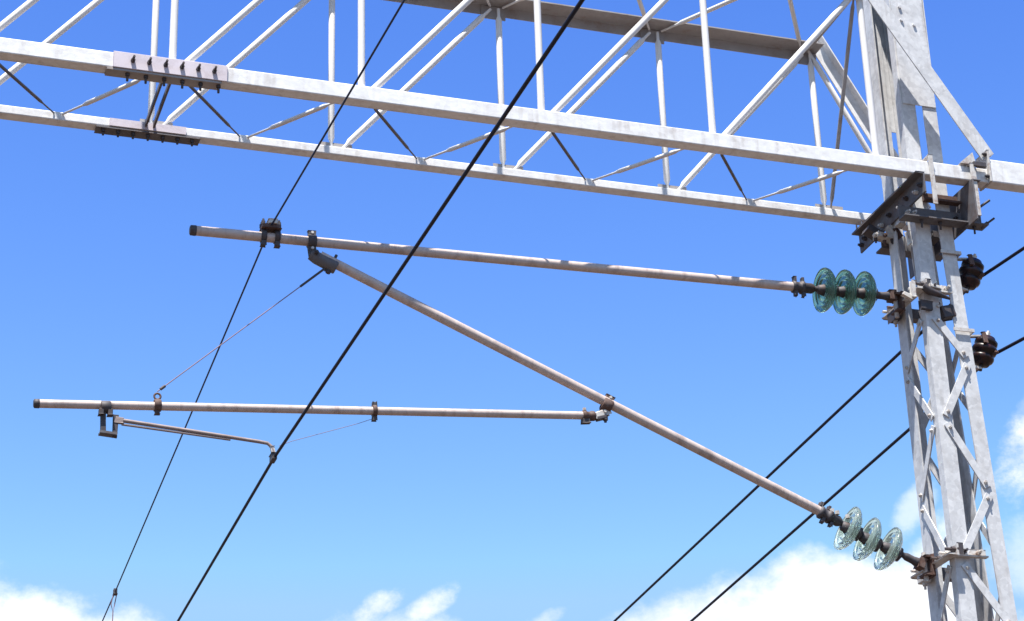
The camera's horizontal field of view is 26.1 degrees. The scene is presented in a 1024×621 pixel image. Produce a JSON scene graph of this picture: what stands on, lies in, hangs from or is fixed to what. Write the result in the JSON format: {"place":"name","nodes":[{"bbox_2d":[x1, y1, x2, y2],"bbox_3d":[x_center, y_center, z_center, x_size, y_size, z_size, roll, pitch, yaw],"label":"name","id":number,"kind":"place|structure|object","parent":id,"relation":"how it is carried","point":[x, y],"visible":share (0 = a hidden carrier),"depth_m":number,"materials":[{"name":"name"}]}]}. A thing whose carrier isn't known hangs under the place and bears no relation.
{"place":"outdoors","nodes":[
{"label":"outdoors","id":0,"kind":"place"},
{"bbox_2d":[0,0,1023,620],"label":"sky","id":1,"kind":"structure","parent":0,"point":[107,293],"materials":[{"name":"blue"}]},
{"label":"ground","id":2,"kind":"structure","parent":0,"visible":0},
{"bbox_2d":[852,0,1017,620],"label":"lattice mast","id":3,"kind":"object","parent":2,"relation":"on","point":[901,88],"visible":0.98,"depth_m":12.61,"materials":[{"name":"metal"}]},
{"bbox_2d":[33,218,928,571],"bbox_3d":[-0.064,0.373,11.725,4.832,1.781,0.260,6,-26,-17],"label":"cantilever","id":4,"kind":"object","parent":3,"relation":"attached to","point":[845,292],"visible":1,"depth_m":11.86,"materials":[{"name":"metal"}]},
{"bbox_2d":[114,416,276,463],"bbox_3d":[-1.581,0.643,11.066,0.824,0.169,0.078,6,-26,-17],"label":"steady arm","id":5,"kind":"object","parent":4,"relation":"attached to","point":[187,431],"visible":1,"depth_m":11.06},
{"bbox_2d":[177,0,584,620],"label":"contact wire","id":6,"kind":"object","parent":5,"relation":"attached to","point":[485,144],"visible":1,"depth_m":9.09,"materials":[{"name":"black metal"}]},
{"bbox_2d":[102,0,404,620],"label":"catenary wire","id":7,"kind":"object","parent":4,"relation":"attached to","point":[348,94],"visible":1,"depth_m":11.95,"materials":[{"name":"black metal"}]},
{"bbox_2d":[111,588,117,620],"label":"dropper","id":8,"kind":"object","parent":7,"relation":"hanging from","point":[115,593],"visible":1,"depth_m":16.96,"materials":[{"name":"metal"}]},
{"bbox_2d":[279,419,370,445],"bbox_3d":[-0.950,0.622,11.298,0.485,0.193,0.003,6,-26,-17],"label":"guy wire","id":9,"kind":"object","parent":4,"relation":"attached to","point":[328,431],"visible":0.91,"depth_m":11.30,"materials":[{"name":"grey metal"}]},
{"bbox_2d":[0,0,993,230],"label":"truss girder","id":10,"kind":"object","parent":3,"relation":"attached to","point":[152,68],"visible":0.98,"depth_m":12.53,"materials":[{"name":"metal"}]},
{"bbox_2d":[940,249,984,292],"bbox_3d":[2.590,-0.226,12.803,0.327,0.239,0.152,10,-27,-25],"label":"pin insulator","id":11,"kind":"object","parent":3,"relation":"attached to","point":[971,270],"visible":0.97,"depth_m":12.79,"materials":[{"name":"brown ceramic"}]},
{"bbox_2d":[613,246,1023,620],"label":"feeder wire","id":12,"kind":"object","parent":11,"relation":"attached to","point":[875,375],"visible":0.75,"depth_m":15.35,"materials":[{"name":"black metal"}]},
{"bbox_2d":[953,327,998,370],"bbox_3d":[2.626,0.220,12.609,0.329,0.239,0.152,10,-27,-25],"label":"pin insulator","id":13,"kind":"object","parent":3,"relation":"attached to","point":[985,350],"visible":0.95,"depth_m":12.59,"materials":[{"name":"brown ceramic"}]},
{"bbox_2d":[690,337,1023,620],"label":"feeder wire","id":14,"kind":"object","parent":13,"relation":"attached to","point":[887,448],"visible":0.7,"depth_m":14.93,"materials":[{"name":"black metal"}]},
{"bbox_2d":[975,149,1023,192],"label":"box beam","id":15,"kind":"structure","parent":3,"relation":"attached to","point":[1004,176],"depth_m":12.91,"materials":[{"name":"metal"}]}
]}

